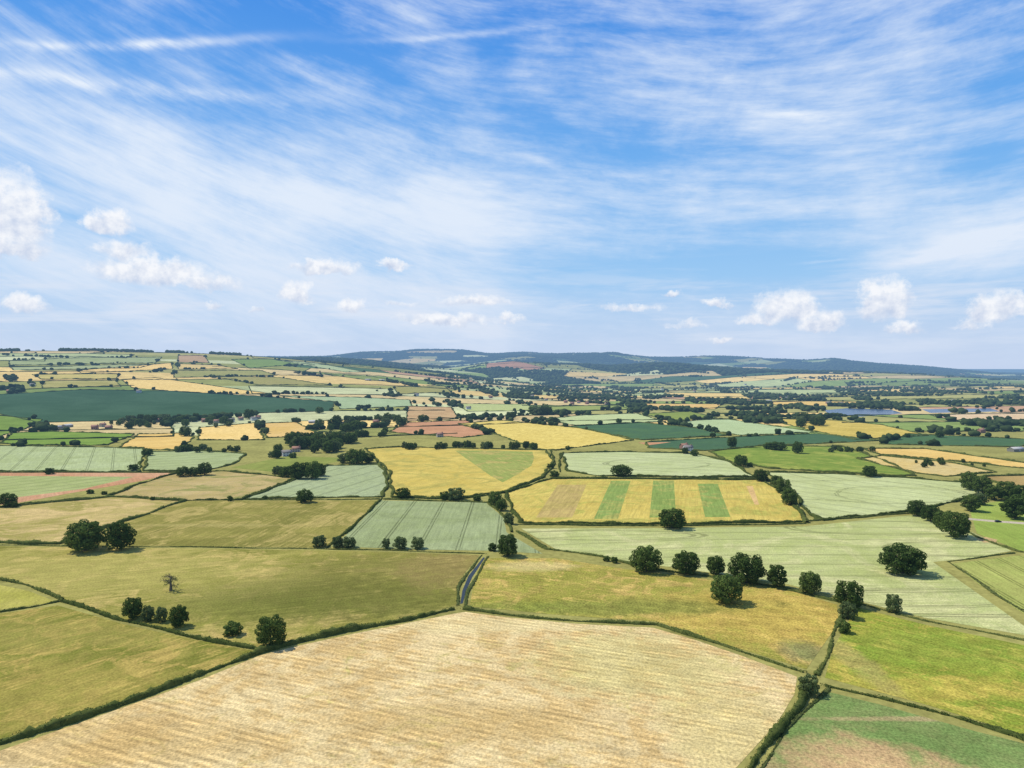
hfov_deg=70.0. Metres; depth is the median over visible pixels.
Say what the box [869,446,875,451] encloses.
ash tree
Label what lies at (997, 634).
hedge
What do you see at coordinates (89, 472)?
hedge
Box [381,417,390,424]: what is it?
willow tree
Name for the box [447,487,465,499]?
willow tree
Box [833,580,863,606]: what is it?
oak tree
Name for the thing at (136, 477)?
bare soil field
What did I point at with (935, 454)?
barley field
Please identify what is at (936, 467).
barley field
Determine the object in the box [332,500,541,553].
wheat field
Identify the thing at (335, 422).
ash tree
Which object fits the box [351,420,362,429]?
ash tree
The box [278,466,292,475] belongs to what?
oak tree
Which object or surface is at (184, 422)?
oak tree
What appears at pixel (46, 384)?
pasture field
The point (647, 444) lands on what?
hedge
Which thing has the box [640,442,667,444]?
bare soil field
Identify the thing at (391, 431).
hedge
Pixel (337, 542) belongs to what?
willow tree
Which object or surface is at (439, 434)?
stone cottage
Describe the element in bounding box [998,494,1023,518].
ash tree
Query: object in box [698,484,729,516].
crop strip
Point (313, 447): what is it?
ash tree
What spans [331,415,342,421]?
oak tree
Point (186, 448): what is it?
oak tree
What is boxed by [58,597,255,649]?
hedge
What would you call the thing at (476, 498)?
bush
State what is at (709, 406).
barley field
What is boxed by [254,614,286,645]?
oak tree
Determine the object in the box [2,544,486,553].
hedge
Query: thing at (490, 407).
wheat field
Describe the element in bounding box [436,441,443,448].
ash tree
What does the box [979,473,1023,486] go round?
hedge
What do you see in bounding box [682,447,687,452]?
oak tree
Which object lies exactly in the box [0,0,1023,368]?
sky
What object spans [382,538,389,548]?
willow tree
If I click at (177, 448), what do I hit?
willow tree
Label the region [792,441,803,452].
oak tree
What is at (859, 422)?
hedge
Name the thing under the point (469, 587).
rough grass
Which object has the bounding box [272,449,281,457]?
oak tree
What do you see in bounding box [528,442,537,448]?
oak tree
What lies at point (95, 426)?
brick house
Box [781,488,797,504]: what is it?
oak tree
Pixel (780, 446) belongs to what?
oak tree
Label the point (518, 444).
oak tree
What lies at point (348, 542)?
willow tree
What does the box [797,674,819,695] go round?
willow tree
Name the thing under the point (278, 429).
barley field
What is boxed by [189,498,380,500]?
hedge
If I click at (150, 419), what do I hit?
oak tree
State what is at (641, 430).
maize field
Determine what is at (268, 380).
pasture field
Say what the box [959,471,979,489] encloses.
oak tree
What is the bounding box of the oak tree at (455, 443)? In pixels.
[452,441,458,446]
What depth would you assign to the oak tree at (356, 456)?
833.65 m
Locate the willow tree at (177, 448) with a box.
[174,446,181,451]
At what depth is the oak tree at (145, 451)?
916.65 m
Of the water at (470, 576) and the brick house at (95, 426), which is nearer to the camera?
the water at (470, 576)
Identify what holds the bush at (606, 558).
on the ground at (256, 450)
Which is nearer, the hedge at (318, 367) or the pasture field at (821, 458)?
the pasture field at (821, 458)
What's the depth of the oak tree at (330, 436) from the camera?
1028.25 m
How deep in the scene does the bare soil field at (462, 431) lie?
1307.84 m
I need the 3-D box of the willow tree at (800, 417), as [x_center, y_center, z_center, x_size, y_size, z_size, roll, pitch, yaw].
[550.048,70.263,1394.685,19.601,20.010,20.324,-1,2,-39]
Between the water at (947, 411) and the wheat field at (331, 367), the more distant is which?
the wheat field at (331, 367)
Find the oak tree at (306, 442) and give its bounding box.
[292,435,308,448]
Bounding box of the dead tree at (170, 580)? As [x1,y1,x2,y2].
[160,573,179,590]
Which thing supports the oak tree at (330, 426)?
on the ground at (256, 450)
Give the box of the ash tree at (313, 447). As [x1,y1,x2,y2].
[309,443,319,452]
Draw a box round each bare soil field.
[0,473,168,504]
[392,420,482,436]
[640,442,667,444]
[977,537,996,541]
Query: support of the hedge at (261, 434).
on the ground at (256, 450)
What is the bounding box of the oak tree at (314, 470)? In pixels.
[303,461,321,478]
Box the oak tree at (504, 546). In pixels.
[497,533,517,555]
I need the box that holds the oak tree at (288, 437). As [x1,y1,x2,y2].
[284,431,297,443]
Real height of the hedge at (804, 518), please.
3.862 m
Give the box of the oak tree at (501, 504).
[495,499,506,510]
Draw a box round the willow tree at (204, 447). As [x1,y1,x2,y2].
[200,443,207,449]
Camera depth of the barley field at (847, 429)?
1329.47 m
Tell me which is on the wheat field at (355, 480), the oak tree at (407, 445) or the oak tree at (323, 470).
the oak tree at (323, 470)
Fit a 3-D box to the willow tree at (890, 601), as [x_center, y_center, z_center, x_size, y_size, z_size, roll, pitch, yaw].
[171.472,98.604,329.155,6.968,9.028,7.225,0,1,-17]
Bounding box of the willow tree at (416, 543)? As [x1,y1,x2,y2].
[411,536,423,549]
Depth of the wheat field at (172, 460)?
878.90 m
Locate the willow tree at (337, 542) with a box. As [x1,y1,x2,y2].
[331,536,343,547]
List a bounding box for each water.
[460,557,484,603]
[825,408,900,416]
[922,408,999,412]
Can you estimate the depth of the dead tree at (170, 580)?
360.57 m
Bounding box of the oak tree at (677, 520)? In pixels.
[658,507,686,528]
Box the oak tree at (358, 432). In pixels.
[354,430,362,436]
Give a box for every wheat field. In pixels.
[0,446,142,470]
[0,476,130,497]
[11,364,144,369]
[145,451,242,469]
[249,465,385,497]
[287,361,361,371]
[291,396,410,408]
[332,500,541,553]
[463,404,529,410]
[523,515,1023,634]
[559,413,657,424]
[563,452,751,475]
[688,419,809,435]
[759,390,838,394]
[770,473,980,517]
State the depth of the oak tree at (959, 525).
471.43 m
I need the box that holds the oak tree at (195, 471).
[187,467,201,475]
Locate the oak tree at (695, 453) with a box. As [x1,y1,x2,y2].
[690,450,698,455]
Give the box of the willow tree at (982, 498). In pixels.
[973,492,988,504]
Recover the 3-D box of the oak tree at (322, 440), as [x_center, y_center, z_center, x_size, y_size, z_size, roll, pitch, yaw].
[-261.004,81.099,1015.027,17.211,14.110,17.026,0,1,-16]
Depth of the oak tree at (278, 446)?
949.67 m
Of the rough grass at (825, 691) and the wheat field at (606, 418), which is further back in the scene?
the wheat field at (606, 418)
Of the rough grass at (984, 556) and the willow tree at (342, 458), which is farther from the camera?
the willow tree at (342, 458)
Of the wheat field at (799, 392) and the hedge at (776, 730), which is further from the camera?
the wheat field at (799, 392)
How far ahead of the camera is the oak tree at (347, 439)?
1057.66 m
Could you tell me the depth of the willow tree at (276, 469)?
755.89 m
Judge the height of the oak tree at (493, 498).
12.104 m
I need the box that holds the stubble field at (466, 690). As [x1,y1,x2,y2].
[0,612,796,767]
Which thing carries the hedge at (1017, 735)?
on the ground at (256, 450)
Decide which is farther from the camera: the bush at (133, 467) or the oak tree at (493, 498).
the bush at (133, 467)
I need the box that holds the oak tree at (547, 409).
[542,406,550,413]
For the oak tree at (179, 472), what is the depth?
739.43 m
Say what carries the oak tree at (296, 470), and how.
on the wheat field at (355, 480)
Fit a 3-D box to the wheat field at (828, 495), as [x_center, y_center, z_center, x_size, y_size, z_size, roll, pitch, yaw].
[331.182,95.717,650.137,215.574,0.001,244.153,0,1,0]
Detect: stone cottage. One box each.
[292,445,300,451]
[436,432,442,436]
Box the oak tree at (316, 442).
[311,440,320,447]
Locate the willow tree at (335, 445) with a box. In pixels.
[330,440,338,451]
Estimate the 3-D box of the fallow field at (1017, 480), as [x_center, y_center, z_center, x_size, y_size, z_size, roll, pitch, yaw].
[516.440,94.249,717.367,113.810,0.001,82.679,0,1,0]
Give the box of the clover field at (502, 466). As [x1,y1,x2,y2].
[456,450,533,481]
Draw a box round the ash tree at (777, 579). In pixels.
[766,564,787,587]
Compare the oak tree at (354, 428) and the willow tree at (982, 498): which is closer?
the willow tree at (982, 498)
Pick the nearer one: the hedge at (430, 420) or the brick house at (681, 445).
the brick house at (681, 445)
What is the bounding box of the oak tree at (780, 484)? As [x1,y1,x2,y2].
[773,478,791,491]
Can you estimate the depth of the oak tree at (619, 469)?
740.90 m
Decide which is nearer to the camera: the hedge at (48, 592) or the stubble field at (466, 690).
the stubble field at (466, 690)
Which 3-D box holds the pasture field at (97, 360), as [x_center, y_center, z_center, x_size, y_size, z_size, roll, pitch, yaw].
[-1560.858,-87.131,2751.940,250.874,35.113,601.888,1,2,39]
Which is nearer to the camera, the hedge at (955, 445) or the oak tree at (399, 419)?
the hedge at (955, 445)
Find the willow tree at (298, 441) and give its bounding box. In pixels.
[291,436,305,448]
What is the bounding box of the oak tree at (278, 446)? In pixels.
[273,443,283,449]
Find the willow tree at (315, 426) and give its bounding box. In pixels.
[312,423,319,429]
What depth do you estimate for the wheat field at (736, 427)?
1351.82 m
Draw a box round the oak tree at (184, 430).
[179,426,191,435]
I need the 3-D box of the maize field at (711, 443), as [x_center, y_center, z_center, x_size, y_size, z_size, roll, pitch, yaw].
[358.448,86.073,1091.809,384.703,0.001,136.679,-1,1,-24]
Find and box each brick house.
[91,424,98,428]
[679,442,688,448]
[977,428,985,432]
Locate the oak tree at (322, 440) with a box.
[319,437,328,446]
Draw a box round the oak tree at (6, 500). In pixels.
[0,492,17,505]
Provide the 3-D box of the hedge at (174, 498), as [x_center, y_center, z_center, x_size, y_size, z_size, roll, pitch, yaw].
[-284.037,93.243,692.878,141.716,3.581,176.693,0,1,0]
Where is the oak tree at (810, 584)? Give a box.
[798,571,821,593]
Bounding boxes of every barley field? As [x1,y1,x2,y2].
[38,374,116,378]
[80,363,171,372]
[122,433,191,448]
[124,378,260,393]
[179,364,230,368]
[199,423,262,439]
[265,422,313,436]
[368,447,551,496]
[466,421,627,448]
[509,479,801,522]
[647,404,719,408]
[667,393,748,399]
[773,401,855,405]
[783,419,913,437]
[865,456,989,475]
[873,449,1023,466]
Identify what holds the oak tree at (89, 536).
on the pasture field at (303, 593)
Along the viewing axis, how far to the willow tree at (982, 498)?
585.53 m
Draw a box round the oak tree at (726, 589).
[710,573,742,603]
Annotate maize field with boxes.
[0,390,332,421]
[573,423,723,438]
[647,434,868,449]
[887,434,1023,445]
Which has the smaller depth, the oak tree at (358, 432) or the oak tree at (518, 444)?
the oak tree at (518, 444)
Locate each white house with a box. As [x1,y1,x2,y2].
[282,449,292,456]
[683,444,693,450]
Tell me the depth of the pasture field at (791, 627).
341.42 m
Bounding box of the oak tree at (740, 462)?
[733,455,747,465]
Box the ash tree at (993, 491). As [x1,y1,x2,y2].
[984,484,1004,499]
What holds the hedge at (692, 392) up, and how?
on the ground at (256, 450)
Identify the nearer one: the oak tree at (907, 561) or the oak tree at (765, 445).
the oak tree at (907, 561)
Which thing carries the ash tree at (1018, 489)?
on the pasture field at (1010, 534)
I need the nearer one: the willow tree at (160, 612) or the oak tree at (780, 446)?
the willow tree at (160, 612)
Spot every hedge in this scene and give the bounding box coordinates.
[0,389,333,422]
[0,415,42,435]
[0,430,134,445]
[0,444,144,471]
[0,471,171,472]
[0,495,107,506]
[0,495,186,544]
[0,576,64,599]
[0,600,58,612]
[0,606,454,744]
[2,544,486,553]
[8,357,161,364]
[8,364,151,369]
[32,373,118,379]
[41,380,121,387]
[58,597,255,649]
[76,362,172,372]
[108,470,293,500]
[117,432,194,449]
[121,377,279,394]
[142,449,246,471]
[173,370,276,377]
[177,355,209,362]
[178,363,237,368]
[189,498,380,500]
[196,422,264,439]
[208,375,332,385]
[231,359,311,368]
[246,462,388,498]
[261,422,314,437]
[278,360,362,371]
[278,395,411,408]
[324,373,412,382]
[326,448,388,547]
[364,446,554,497]
[383,497,512,531]
[389,420,495,437]
[390,449,555,499]
[394,385,450,393]
[406,406,458,421]
[457,403,531,411]
[458,420,633,450]
[460,605,806,672]
[503,476,805,524]
[515,530,629,564]
[519,522,807,525]
[547,413,663,425]
[552,404,626,411]
[558,452,561,471]
[561,450,752,476]
[568,422,728,439]
[571,476,754,478]
[645,433,878,450]
[646,403,720,408]
[648,411,716,419]
[656,568,841,603]
[661,392,751,399]
[665,418,816,435]
[708,444,917,475]
[745,683,808,767]
[756,389,835,394]
[765,478,808,522]
[766,470,984,520]
[773,400,855,405]
[782,419,928,439]
[809,512,909,520]
[813,614,843,675]
[820,683,1023,740]
[855,454,996,476]
[862,603,1023,640]
[863,447,1023,467]
[879,433,1023,446]
[931,411,1023,419]
[969,532,1023,552]
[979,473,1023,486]
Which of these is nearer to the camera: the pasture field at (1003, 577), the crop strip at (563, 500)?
the pasture field at (1003, 577)
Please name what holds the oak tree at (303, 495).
on the pasture field at (251, 523)
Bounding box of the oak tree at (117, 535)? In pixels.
[103,521,136,549]
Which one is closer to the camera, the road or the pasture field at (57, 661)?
the pasture field at (57, 661)
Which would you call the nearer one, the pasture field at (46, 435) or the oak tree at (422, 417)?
the pasture field at (46, 435)
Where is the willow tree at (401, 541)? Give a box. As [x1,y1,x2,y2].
[392,536,406,548]
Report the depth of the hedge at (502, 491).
640.64 m
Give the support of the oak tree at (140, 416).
on the ground at (256, 450)
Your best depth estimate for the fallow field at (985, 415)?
1660.17 m
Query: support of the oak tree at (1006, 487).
on the ground at (256, 450)
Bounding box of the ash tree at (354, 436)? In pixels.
[346,432,357,441]
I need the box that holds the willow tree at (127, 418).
[125,415,131,421]
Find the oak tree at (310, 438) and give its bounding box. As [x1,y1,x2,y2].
[306,435,316,446]
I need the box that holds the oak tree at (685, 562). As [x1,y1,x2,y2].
[671,550,700,573]
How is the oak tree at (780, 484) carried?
on the ground at (256, 450)
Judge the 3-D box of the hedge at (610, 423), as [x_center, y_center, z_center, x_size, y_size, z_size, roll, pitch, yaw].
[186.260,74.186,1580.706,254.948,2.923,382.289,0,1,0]
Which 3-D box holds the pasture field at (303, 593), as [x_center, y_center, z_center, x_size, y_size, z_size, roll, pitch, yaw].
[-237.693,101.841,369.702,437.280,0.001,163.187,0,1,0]
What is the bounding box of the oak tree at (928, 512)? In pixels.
[920,504,939,520]
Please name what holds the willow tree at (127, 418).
on the ground at (256, 450)
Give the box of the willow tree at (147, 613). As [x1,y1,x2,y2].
[140,605,154,621]
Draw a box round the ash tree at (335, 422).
[327,418,340,428]
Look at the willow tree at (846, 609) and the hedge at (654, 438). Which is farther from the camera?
the hedge at (654, 438)
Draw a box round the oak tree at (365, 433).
[362,430,368,436]
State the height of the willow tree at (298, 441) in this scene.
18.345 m
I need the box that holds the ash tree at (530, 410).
[528,406,535,414]
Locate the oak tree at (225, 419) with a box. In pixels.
[221,416,229,423]
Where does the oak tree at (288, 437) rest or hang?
on the ground at (256, 450)
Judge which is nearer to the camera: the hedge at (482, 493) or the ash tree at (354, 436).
the hedge at (482, 493)
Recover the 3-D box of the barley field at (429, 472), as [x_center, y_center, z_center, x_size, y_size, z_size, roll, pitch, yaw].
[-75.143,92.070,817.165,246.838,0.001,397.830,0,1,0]
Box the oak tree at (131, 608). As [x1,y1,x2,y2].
[121,597,142,619]
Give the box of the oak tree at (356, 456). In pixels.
[345,448,367,463]
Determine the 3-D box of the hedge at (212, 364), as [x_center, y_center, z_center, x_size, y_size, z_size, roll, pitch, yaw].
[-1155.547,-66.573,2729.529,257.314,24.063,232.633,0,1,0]
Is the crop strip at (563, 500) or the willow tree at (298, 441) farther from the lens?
the willow tree at (298, 441)
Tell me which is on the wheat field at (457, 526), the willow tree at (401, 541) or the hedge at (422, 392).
the willow tree at (401, 541)
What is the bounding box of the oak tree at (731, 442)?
[727,436,736,446]
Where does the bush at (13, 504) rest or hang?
on the pasture field at (49, 522)
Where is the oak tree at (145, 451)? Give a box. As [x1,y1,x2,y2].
[141,448,153,454]
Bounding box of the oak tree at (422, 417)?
[417,414,428,420]
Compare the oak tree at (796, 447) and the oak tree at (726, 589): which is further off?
the oak tree at (796, 447)
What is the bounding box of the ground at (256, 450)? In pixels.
[0,350,1023,767]
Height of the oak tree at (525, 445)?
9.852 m
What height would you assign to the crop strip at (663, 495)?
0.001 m
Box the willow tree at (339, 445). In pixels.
[332,442,341,450]
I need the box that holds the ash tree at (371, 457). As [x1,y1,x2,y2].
[363,453,375,462]
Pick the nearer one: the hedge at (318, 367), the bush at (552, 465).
the bush at (552, 465)
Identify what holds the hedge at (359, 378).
on the ground at (256, 450)
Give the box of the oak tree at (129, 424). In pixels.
[124,422,133,427]
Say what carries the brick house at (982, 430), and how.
on the ground at (256, 450)
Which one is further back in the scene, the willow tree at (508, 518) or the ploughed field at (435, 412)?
the ploughed field at (435, 412)
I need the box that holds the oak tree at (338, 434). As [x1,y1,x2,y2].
[331,431,342,439]
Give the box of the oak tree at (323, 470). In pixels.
[319,463,325,474]
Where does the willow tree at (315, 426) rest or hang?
on the ground at (256, 450)
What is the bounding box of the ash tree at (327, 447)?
[322,440,333,452]
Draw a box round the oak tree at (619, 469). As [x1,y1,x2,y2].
[610,464,632,475]
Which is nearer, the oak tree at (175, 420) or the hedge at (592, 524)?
the hedge at (592, 524)
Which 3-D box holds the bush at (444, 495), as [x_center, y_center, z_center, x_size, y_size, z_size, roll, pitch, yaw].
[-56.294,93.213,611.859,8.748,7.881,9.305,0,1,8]
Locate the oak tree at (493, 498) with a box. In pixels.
[488,491,502,504]
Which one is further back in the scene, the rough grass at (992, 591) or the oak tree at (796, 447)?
the oak tree at (796, 447)
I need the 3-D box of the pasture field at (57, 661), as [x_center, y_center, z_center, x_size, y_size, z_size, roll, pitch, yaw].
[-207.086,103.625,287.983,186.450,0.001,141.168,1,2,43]
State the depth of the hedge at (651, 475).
769.30 m
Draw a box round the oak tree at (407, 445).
[405,443,412,448]
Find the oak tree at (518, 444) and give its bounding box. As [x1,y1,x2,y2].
[515,442,520,448]
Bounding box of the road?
[969,518,1023,523]
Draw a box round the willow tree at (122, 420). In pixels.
[119,417,125,423]
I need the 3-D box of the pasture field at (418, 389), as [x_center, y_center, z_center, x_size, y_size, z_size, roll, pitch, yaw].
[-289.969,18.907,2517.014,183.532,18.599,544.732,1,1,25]
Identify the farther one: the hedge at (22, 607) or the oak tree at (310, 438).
the oak tree at (310, 438)
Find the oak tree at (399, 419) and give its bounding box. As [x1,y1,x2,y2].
[396,417,402,424]
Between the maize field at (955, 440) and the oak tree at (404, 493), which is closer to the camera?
the oak tree at (404, 493)
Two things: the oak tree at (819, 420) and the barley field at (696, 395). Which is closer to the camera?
the oak tree at (819, 420)
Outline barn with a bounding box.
[1006,447,1023,451]
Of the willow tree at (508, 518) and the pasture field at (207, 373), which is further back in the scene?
the pasture field at (207, 373)
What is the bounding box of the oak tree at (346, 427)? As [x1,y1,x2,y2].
[339,423,351,432]
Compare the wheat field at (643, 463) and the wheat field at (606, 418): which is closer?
the wheat field at (643, 463)
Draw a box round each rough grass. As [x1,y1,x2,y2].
[456,554,481,604]
[464,556,488,605]
[759,686,830,767]
[947,552,1014,561]
[948,561,1023,611]
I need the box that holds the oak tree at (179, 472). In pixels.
[176,466,189,475]
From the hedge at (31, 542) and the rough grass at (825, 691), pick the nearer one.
the rough grass at (825, 691)
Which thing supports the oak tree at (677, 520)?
on the wheat field at (831, 554)
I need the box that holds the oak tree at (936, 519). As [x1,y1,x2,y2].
[932,510,947,526]
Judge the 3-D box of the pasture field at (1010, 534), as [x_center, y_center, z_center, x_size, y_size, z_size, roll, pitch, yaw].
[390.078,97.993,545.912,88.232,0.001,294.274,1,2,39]
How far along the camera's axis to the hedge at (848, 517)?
536.59 m
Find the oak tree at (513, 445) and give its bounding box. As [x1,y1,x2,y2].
[508,441,515,448]
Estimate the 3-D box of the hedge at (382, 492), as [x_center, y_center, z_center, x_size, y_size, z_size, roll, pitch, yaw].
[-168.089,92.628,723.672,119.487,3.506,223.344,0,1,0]
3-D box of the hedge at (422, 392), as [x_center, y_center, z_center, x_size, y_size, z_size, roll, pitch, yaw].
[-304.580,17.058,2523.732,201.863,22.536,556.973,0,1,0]
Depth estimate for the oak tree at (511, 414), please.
1571.98 m
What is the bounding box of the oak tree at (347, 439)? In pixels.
[343,434,352,443]
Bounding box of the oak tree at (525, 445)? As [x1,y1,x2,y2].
[523,442,528,448]
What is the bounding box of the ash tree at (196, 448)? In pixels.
[193,446,200,451]
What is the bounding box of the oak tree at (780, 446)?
[767,441,787,449]
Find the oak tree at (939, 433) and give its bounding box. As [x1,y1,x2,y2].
[935,431,944,436]
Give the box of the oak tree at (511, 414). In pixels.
[505,412,516,417]
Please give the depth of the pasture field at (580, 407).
2006.17 m
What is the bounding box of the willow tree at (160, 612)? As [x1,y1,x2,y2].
[153,606,167,621]
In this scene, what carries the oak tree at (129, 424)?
on the ground at (256, 450)
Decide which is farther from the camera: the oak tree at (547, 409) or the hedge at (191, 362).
the hedge at (191, 362)
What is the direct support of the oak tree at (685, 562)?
on the ground at (256, 450)
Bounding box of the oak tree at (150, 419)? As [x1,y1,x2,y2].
[146,416,155,422]
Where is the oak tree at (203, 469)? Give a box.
[198,462,212,474]
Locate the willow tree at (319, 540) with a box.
[312,535,326,547]
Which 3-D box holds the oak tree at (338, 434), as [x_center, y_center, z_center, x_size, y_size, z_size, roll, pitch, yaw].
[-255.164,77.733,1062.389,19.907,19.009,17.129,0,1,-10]
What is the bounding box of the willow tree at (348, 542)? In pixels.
[342,536,355,548]
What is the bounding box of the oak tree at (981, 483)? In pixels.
[972,475,992,492]
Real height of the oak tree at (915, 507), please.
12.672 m
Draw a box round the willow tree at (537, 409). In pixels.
[533,407,542,413]
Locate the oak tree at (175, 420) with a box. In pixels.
[171,417,178,422]
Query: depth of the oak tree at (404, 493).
613.26 m
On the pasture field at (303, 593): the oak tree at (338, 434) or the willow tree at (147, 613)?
the willow tree at (147, 613)
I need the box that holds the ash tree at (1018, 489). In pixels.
[1008,484,1023,498]
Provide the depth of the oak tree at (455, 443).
1006.82 m
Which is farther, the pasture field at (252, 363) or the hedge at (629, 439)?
the pasture field at (252, 363)
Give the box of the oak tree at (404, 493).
[394,488,410,498]
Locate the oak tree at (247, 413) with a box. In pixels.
[243,409,254,418]
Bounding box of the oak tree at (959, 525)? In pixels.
[939,510,971,537]
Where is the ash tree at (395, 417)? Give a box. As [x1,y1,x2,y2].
[393,414,401,421]
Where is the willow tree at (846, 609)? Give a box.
[837,601,857,619]
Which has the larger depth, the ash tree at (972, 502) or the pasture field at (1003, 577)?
the ash tree at (972, 502)
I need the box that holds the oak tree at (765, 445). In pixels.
[763,442,772,448]
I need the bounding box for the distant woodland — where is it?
[0,347,1023,398]
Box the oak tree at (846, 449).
[844,446,850,451]
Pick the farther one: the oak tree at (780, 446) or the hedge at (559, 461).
the oak tree at (780, 446)
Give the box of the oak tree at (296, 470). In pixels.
[288,462,305,478]
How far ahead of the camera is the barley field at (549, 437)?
1191.54 m
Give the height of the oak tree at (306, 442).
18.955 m
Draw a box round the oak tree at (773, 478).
[770,475,782,483]
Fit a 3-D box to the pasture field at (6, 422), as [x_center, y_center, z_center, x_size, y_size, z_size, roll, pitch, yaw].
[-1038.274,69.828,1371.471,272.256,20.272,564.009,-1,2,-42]
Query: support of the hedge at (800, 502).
on the ground at (256, 450)
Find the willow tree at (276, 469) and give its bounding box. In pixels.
[272,465,282,473]
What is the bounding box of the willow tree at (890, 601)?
[885,593,902,612]
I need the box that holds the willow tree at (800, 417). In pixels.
[795,416,806,424]
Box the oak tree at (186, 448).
[182,446,189,450]
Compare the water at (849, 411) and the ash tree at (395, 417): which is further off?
the water at (849, 411)
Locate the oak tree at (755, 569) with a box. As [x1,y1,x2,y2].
[727,552,766,584]
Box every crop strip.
[537,485,585,516]
[594,481,629,518]
[650,480,675,516]
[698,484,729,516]
[746,486,758,504]
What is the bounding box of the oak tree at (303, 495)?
[296,489,313,502]
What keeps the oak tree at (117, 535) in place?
on the pasture field at (303, 593)
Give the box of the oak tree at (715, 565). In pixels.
[706,555,725,574]
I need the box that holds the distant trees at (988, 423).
[0,368,1023,446]
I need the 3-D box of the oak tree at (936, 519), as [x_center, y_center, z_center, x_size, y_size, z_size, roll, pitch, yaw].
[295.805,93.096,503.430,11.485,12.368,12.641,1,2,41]
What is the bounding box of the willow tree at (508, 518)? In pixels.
[503,512,513,523]
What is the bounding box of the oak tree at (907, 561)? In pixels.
[876,542,927,575]
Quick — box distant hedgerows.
[0,351,1023,439]
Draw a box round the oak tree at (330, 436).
[325,434,335,439]
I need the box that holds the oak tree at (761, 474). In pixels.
[753,469,768,480]
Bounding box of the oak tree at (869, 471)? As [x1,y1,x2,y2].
[862,465,876,476]
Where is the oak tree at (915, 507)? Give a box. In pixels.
[906,500,925,515]
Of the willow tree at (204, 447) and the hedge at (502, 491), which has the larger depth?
the willow tree at (204, 447)
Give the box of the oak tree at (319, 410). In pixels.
[315,406,323,412]
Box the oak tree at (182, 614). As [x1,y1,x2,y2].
[167,604,189,626]
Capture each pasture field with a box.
[0,416,40,434]
[0,497,175,541]
[0,546,478,646]
[0,585,52,608]
[0,605,251,738]
[4,432,131,444]
[9,357,160,364]
[42,381,118,387]
[64,500,376,547]
[114,471,289,500]
[174,370,273,376]
[221,377,325,384]
[232,456,338,472]
[235,359,300,367]
[330,374,400,381]
[395,386,449,393]
[470,558,837,668]
[551,406,626,411]
[648,412,713,418]
[712,446,909,474]
[825,607,1023,732]
[954,555,1023,612]
[970,501,1023,550]
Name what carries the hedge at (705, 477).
on the ground at (256, 450)
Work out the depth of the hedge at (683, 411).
1763.45 m
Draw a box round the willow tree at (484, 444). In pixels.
[480,442,487,448]
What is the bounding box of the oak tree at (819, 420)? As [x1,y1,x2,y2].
[814,416,824,425]
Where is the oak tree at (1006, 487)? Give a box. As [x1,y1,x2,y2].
[996,481,1017,496]
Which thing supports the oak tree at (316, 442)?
on the ground at (256, 450)
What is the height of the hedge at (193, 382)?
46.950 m
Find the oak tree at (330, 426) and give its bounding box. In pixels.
[327,423,333,430]
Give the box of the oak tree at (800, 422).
[796,419,805,426]
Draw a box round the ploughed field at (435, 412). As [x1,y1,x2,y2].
[407,407,455,420]
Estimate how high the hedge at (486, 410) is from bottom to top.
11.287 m
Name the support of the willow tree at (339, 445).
on the ground at (256, 450)
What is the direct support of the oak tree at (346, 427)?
on the ground at (256, 450)
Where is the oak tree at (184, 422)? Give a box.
[181,419,189,425]
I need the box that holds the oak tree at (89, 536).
[61,519,106,550]
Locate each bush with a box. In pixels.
[9,501,18,507]
[43,468,54,474]
[86,489,94,493]
[127,464,138,470]
[222,620,243,636]
[288,452,296,457]
[439,491,448,499]
[473,495,480,500]
[488,543,496,550]
[547,463,554,467]
[549,470,559,476]
[603,555,609,560]
[611,557,617,563]
[837,619,851,632]
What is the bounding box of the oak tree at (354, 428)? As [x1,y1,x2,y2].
[351,425,356,431]
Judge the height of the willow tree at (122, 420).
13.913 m
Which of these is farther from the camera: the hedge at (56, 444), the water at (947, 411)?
the water at (947, 411)
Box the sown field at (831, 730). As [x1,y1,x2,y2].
[760,692,1023,767]
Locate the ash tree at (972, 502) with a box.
[960,494,982,510]
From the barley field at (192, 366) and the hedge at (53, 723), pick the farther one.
the barley field at (192, 366)
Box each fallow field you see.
[178,356,207,362]
[487,361,541,369]
[943,412,1023,419]
[989,476,1023,484]
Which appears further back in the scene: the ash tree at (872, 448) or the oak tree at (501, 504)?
the ash tree at (872, 448)
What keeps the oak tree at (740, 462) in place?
on the ground at (256, 450)
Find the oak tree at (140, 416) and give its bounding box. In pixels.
[136,414,143,419]
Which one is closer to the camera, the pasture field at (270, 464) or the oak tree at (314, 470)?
the oak tree at (314, 470)
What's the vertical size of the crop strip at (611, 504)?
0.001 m
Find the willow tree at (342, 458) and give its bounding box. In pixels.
[337,453,346,462]
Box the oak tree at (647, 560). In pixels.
[628,545,663,571]
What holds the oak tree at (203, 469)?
on the pasture field at (220, 485)
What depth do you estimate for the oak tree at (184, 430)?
1177.21 m
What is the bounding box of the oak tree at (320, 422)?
[315,419,324,424]
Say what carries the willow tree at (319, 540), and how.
on the pasture field at (251, 523)
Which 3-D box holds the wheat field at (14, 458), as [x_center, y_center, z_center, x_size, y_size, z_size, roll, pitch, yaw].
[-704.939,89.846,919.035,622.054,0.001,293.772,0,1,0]
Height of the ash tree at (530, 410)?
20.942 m
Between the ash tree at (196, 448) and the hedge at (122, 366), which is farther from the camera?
the hedge at (122, 366)
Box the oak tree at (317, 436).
[311,433,325,440]
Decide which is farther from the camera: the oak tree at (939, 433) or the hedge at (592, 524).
the oak tree at (939, 433)
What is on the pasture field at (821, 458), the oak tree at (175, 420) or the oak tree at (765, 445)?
the oak tree at (765, 445)

